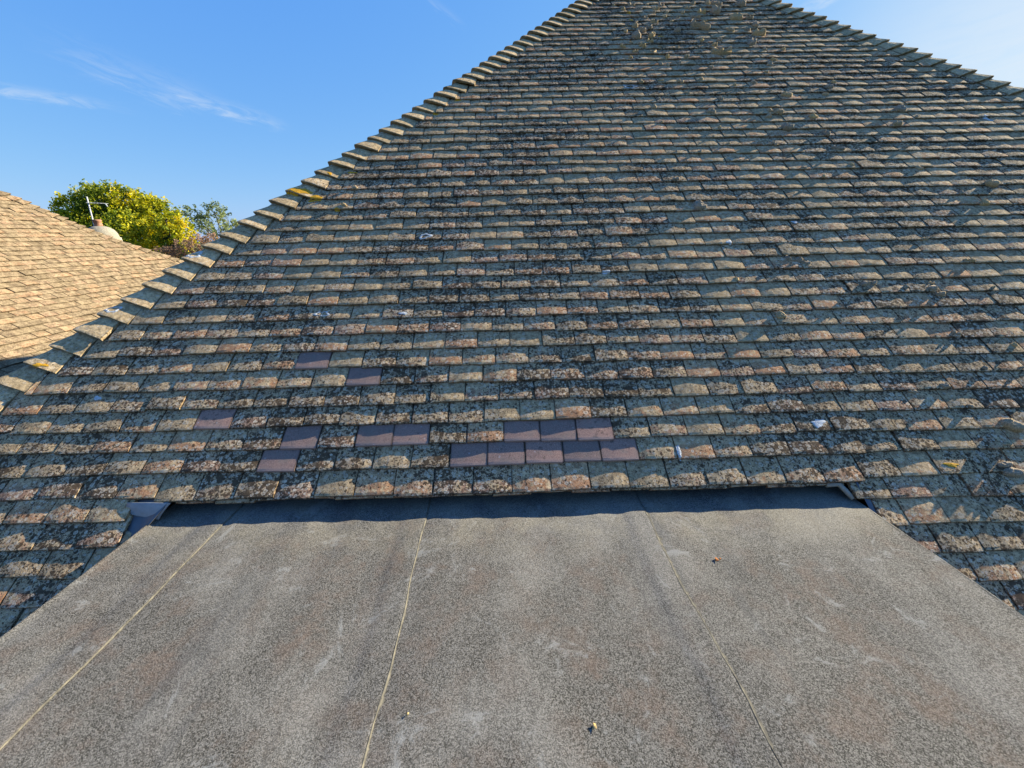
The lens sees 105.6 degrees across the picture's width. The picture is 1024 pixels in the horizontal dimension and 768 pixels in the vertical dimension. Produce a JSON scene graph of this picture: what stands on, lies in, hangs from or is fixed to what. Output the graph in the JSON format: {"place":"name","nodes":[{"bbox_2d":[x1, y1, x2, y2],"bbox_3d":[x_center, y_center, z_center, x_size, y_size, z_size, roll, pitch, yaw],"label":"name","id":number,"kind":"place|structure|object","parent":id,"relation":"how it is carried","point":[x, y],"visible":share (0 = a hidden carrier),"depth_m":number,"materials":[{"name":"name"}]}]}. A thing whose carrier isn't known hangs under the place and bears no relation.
{"place":"outdoors","nodes":[
{"label":"outdoors","id":0,"kind":"place"},
{"bbox_2d":[0,191,183,376],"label":"neighbouring house","id":1,"kind":"structure","parent":0,"point":[61,277],"depth_m":6.02,"materials":[{"name":"beige tile"}]},
{"bbox_2d":[86,197,107,225],"bbox_3d":[-9.605,-3.753,9.169,0.408,1.226,0.308,-13,24,-28],"label":"tv aerial","id":2,"kind":"object","parent":1,"relation":"attached to","point":[88,202],"visible":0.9,"depth_m":8.98,"materials":[{"name":"metal"}]},
{"bbox_2d":[48,178,199,252],"bbox_3d":[-24.903,-8.260,26.343,9.181,10.497,5.938,7,23,20],"label":"broadleaf tree","id":3,"kind":"object","parent":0,"point":[137,218],"visible":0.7,"depth_m":24.74,"materials":[{"name":"green plant"}]},
{"bbox_2d":[162,219,188,259],"bbox_3d":[-21.497,-6.639,25.586,1.807,7.869,1.788,-17,26,-34],"label":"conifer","id":4,"kind":"object","parent":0,"point":[168,237],"visible":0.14,"depth_m":24.46,"materials":[{"name":"green plant"}]},
{"bbox_2d":[151,232,219,258],"bbox_3d":[-18.559,-5.183,22.874,5.586,7.008,2.031,-1,21,0],"label":"twiggy shrub","id":5,"kind":"object","parent":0,"point":[176,247],"visible":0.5,"depth_m":21.91,"materials":[{"name":"brown plant"}]},
{"bbox_2d":[182,198,238,236],"bbox_3d":[-30.715,-14.024,41.360,5.689,10.561,3.691,6,22,18],"label":"slender tree","id":6,"kind":"object","parent":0,"point":[221,212],"visible":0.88,"depth_m":39.97,"materials":[{"name":"green plant"}]},
{"bbox_2d":[0,0,1023,767],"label":"house","id":7,"kind":"structure","parent":0,"point":[468,510],"depth_m":1.72,"materials":[{"name":"tile"}]},
{"bbox_2d":[33,363,48,367],"bbox_3d":[-2.320,-0.088,1.912,0.078,0.028,0.021,-1,21,0],"label":"orange lichen patch","id":8,"kind":"object","parent":7,"relation":"on","point":[39,364],"visible":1,"depth_m":1.91,"materials":[{"name":"plant"}]},
{"bbox_2d":[105,307,122,312],"bbox_3d":[-2.141,-0.398,2.077,0.092,0.026,0.047,-1,21,0],"label":"lichen patch","id":9,"kind":"object","parent":7,"relation":"on","point":[107,311],"visible":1,"depth_m":2.07,"materials":[{"name":"white plant"}]},
{"bbox_2d":[186,251,202,257],"bbox_3d":[-1.861,-0.756,2.270,0.090,0.033,0.056,-8,22,-18],"label":"lichen patch","id":10,"kind":"object","parent":7,"relation":"on","point":[200,252],"visible":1,"depth_m":2.27,"materials":[{"name":"white plant"}]},
{"bbox_2d":[286,187,312,196],"bbox_3d":[-1.403,-1.263,2.556,0.181,0.060,0.058,1,21,5],"label":"orange lichen patch","id":11,"kind":"object","parent":7,"relation":"on","point":[301,190],"visible":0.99,"depth_m":2.55,"materials":[{"name":"plant"}]},
{"bbox_2d":[308,195,323,201],"bbox_3d":[-1.280,-1.214,2.538,0.100,0.048,0.053,-1,21,0],"label":"orange lichen patch","id":12,"kind":"object","parent":7,"relation":"on","point":[316,197],"visible":1,"depth_m":2.53,"materials":[{"name":"plant"}]},
{"bbox_2d":[314,311,329,315],"bbox_3d":[-1.017,-0.376,2.078,0.088,0.022,0.035,-1,21,0],"label":"lichen patch","id":13,"kind":"object","parent":7,"relation":"on","point":[322,312],"visible":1,"depth_m":2.07,"materials":[{"name":"white plant"}]},
{"bbox_2d":[419,233,432,239],"bbox_3d":[-0.523,-0.897,2.359,0.083,0.035,0.040,-7,22,-15],"label":"lichen patch","id":14,"kind":"object","parent":7,"relation":"on","point":[430,235],"visible":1,"depth_m":2.36,"materials":[{"name":"white plant"}]},
{"bbox_2d":[631,21,637,27],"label":"moss clump","id":15,"kind":"object","parent":7,"relation":"on","point":[635,25],"visible":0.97,"depth_m":3.72,"materials":[{"name":"grey plant"}]},
{"bbox_2d":[631,29,640,38],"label":"moss clump","id":16,"kind":"object","parent":7,"relation":"on","point":[636,34],"visible":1,"depth_m":3.60,"materials":[{"name":"grey plant"}]},
{"bbox_2d":[648,31,654,37],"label":"moss clump","id":17,"kind":"object","parent":7,"relation":"on","point":[651,34],"visible":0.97,"depth_m":3.60,"materials":[{"name":"grey plant"}]},
{"bbox_2d":[674,27,680,31],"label":"moss clump","id":18,"kind":"object","parent":7,"relation":"on","point":[677,29],"visible":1,"depth_m":3.67,"materials":[{"name":"grey plant"}]},
{"bbox_2d":[675,445,681,460],"bbox_3d":[0.728,0.301,1.699,0.023,0.050,0.053,-1,21,0],"label":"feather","id":19,"kind":"object","parent":7,"relation":"on","point":[678,450],"visible":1,"depth_m":1.70,"materials":[{"name":"white"}]},
{"bbox_2d":[693,200,706,209],"bbox_3d":[1.198,-1.140,2.467,0.089,0.048,0.073,10,62,6],"label":"moss clump","id":20,"kind":"object","parent":7,"relation":"on","point":[699,204],"visible":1,"depth_m":2.46,"materials":[{"name":"grey plant"}]},
{"bbox_2d":[690,18,710,30],"bbox_3d":[1.797,-3.424,3.701,0.198,0.075,0.060,24,64,13],"label":"moss clump","id":21,"kind":"object","parent":7,"relation":"on","point":[703,25],"visible":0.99,"depth_m":3.69,"materials":[{"name":"grey plant"}]},
{"bbox_2d":[697,8,705,13],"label":"moss clump","id":22,"kind":"object","parent":7,"relation":"on","point":[702,12],"visible":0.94,"depth_m":3.86,"materials":[{"name":"grey plant"}]},
{"bbox_2d":[706,108,715,113],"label":"moss clump","id":23,"kind":"object","parent":7,"relation":"on","point":[710,110],"visible":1,"depth_m":2.99,"materials":[{"name":"grey plant"}]},
{"bbox_2d":[710,5,720,13],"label":"moss clump","id":24,"kind":"object","parent":7,"relation":"on","point":[715,9],"visible":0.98,"depth_m":3.85,"materials":[{"name":"grey plant"}]},
{"bbox_2d":[711,0,721,5],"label":"moss clump","id":25,"kind":"object","parent":7,"relation":"on","point":[716,3],"visible":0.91,"depth_m":3.96,"materials":[{"name":"grey plant"}]},
{"bbox_2d":[711,46,731,55],"bbox_3d":[1.864,-2.961,3.456,0.178,0.076,0.049,4,61,3],"label":"moss clump","id":26,"kind":"object","parent":7,"relation":"on","point":[720,51],"visible":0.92,"depth_m":3.45,"materials":[{"name":"plant"}]},
{"bbox_2d":[729,12,742,20],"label":"moss clump","id":27,"kind":"object","parent":7,"relation":"on","point":[736,16],"visible":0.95,"depth_m":3.78,"materials":[{"name":"grey plant"}]},
{"bbox_2d":[738,0,745,7],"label":"moss clump","id":28,"kind":"object","parent":7,"relation":"on","point":[742,3],"visible":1,"depth_m":3.94,"materials":[{"name":"grey plant"}]},
{"bbox_2d":[747,37,756,45],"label":"moss clump","id":29,"kind":"object","parent":7,"relation":"on","point":[751,41],"visible":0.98,"depth_m":3.53,"materials":[{"name":"grey plant"}]},
{"bbox_2d":[751,21,758,27],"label":"moss clump","id":30,"kind":"object","parent":7,"relation":"on","point":[755,24],"visible":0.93,"depth_m":3.71,"materials":[{"name":"grey plant"}]},
{"bbox_2d":[751,28,766,35],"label":"moss clump","id":31,"kind":"object","parent":7,"relation":"on","point":[757,32],"visible":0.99,"depth_m":3.62,"materials":[{"name":"grey plant"}]},
{"bbox_2d":[766,108,783,115],"bbox_3d":[2.031,-2.104,2.995,0.125,0.038,0.056,8,62,5],"label":"moss clump","id":32,"kind":"object","parent":7,"relation":"on","point":[780,111],"visible":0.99,"depth_m":2.99,"materials":[{"name":"plant"}]},
{"bbox_2d":[775,311,786,318],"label":"moss clump","id":33,"kind":"object","parent":7,"relation":"on","point":[779,314],"visible":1,"depth_m":2.04,"materials":[{"name":"grey plant"}]},
{"bbox_2d":[780,91,792,96],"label":"moss clump","id":34,"kind":"object","parent":7,"relation":"on","point":[787,94],"visible":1,"depth_m":3.10,"materials":[{"name":"plant"}]},
{"bbox_2d":[781,122,793,130],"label":"moss clump","id":35,"kind":"object","parent":7,"relation":"on","point":[787,126],"visible":1,"depth_m":2.87,"materials":[{"name":"grey plant"}]},
{"bbox_2d":[784,255,810,263],"bbox_3d":[1.653,-0.715,2.250,0.152,0.046,0.047,13,62,7],"label":"moss clump","id":36,"kind":"object","parent":7,"relation":"on","point":[790,258],"visible":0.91,"depth_m":2.24,"materials":[{"name":"grey plant"}]},
{"bbox_2d":[809,113,817,118],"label":"moss clump","id":37,"kind":"object","parent":7,"relation":"on","point":[813,116],"visible":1,"depth_m":2.94,"materials":[{"name":"plant"}]},
{"bbox_2d":[812,419,825,427],"bbox_3d":[1.391,0.176,1.761,0.066,0.026,0.034,-11,23,-23],"label":"lichen patch","id":38,"kind":"object","parent":7,"relation":"on","point":[817,423],"visible":1,"depth_m":1.76,"materials":[{"name":"white plant"}]},
{"bbox_2d":[821,129,830,136],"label":"moss clump","id":39,"kind":"object","parent":7,"relation":"on","point":[827,133],"visible":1,"depth_m":2.85,"materials":[{"name":"grey plant"}]},
{"bbox_2d":[831,145,844,149],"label":"moss clump","id":40,"kind":"object","parent":7,"relation":"on","point":[837,148],"visible":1,"depth_m":2.75,"materials":[{"name":"grey plant"}]},
{"bbox_2d":[860,280,876,285],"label":"moss clump","id":41,"kind":"object","parent":7,"relation":"on","point":[867,283],"visible":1,"depth_m":2.14,"materials":[{"name":"grey plant"}]},
{"bbox_2d":[892,120,902,125],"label":"moss clump","id":42,"kind":"object","parent":7,"relation":"on","point":[898,123],"visible":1,"depth_m":2.89,"materials":[{"name":"grey plant"}]},
{"bbox_2d":[894,104,906,112],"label":"moss clump","id":43,"kind":"object","parent":7,"relation":"on","point":[902,108],"visible":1,"depth_m":2.99,"materials":[{"name":"grey plant"}]},
{"bbox_2d":[915,165,922,169],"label":"moss clump","id":44,"kind":"object","parent":7,"relation":"on","point":[918,167],"visible":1,"depth_m":2.65,"materials":[{"name":"grey plant"}]},
{"bbox_2d":[928,285,948,296],"bbox_3d":[2.333,-0.502,2.116,0.123,0.043,0.054,17,63,10],"label":"moss clump","id":45,"kind":"object","parent":7,"relation":"on","point":[933,288],"visible":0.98,"depth_m":2.11,"materials":[{"name":"grey plant"}]},
{"bbox_2d":[939,382,950,388],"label":"moss clump","id":46,"kind":"object","parent":7,"relation":"on","point":[945,385],"visible":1,"depth_m":1.83,"materials":[{"name":"grey plant"}]},
{"bbox_2d":[942,463,958,466],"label":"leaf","id":47,"kind":"object","parent":7,"relation":"on","point":[952,464],"visible":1,"depth_m":1.66,"materials":[{"name":"yellow plant"}]},
{"bbox_2d":[963,258,975,261],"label":"moss clump","id":48,"kind":"object","parent":7,"relation":"on","point":[971,260],"visible":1,"depth_m":2.23,"materials":[{"name":"plant"}]},
{"bbox_2d":[980,199,989,205],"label":"moss clump","id":49,"kind":"object","parent":7,"relation":"on","point":[985,202],"visible":1,"depth_m":2.46,"materials":[{"name":"grey plant"}]},
{"bbox_2d":[984,179,999,187],"bbox_3d":[3.157,-1.322,2.552,0.073,0.036,0.060,-4,61,-2],"label":"moss clump","id":50,"kind":"object","parent":7,"relation":"on","point":[992,183],"visible":1,"depth_m":2.54,"materials":[{"name":"grey plant"}]},
{"bbox_2d":[997,461,1012,467],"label":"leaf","id":51,"kind":"object","parent":7,"relation":"on","point":[1006,464],"visible":1,"depth_m":1.65,"materials":[{"name":"grey plant"}]},
{"bbox_2d":[999,418,1023,432],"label":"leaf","id":52,"kind":"object","parent":7,"relation":"on","point":[1012,425],"visible":1,"depth_m":1.73,"materials":[{"name":"grey plant"}]},
{"bbox_2d":[1002,466,1023,476],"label":"moss clump","id":53,"kind":"object","parent":7,"relation":"on","point":[1012,471],"visible":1,"depth_m":1.63,"materials":[{"name":"grey plant"}]},
{"bbox_2d":[0,0,1023,241],"label":"sky","id":54,"kind":"structure","parent":0,"point":[235,104],"materials":[{"name":"blue"}]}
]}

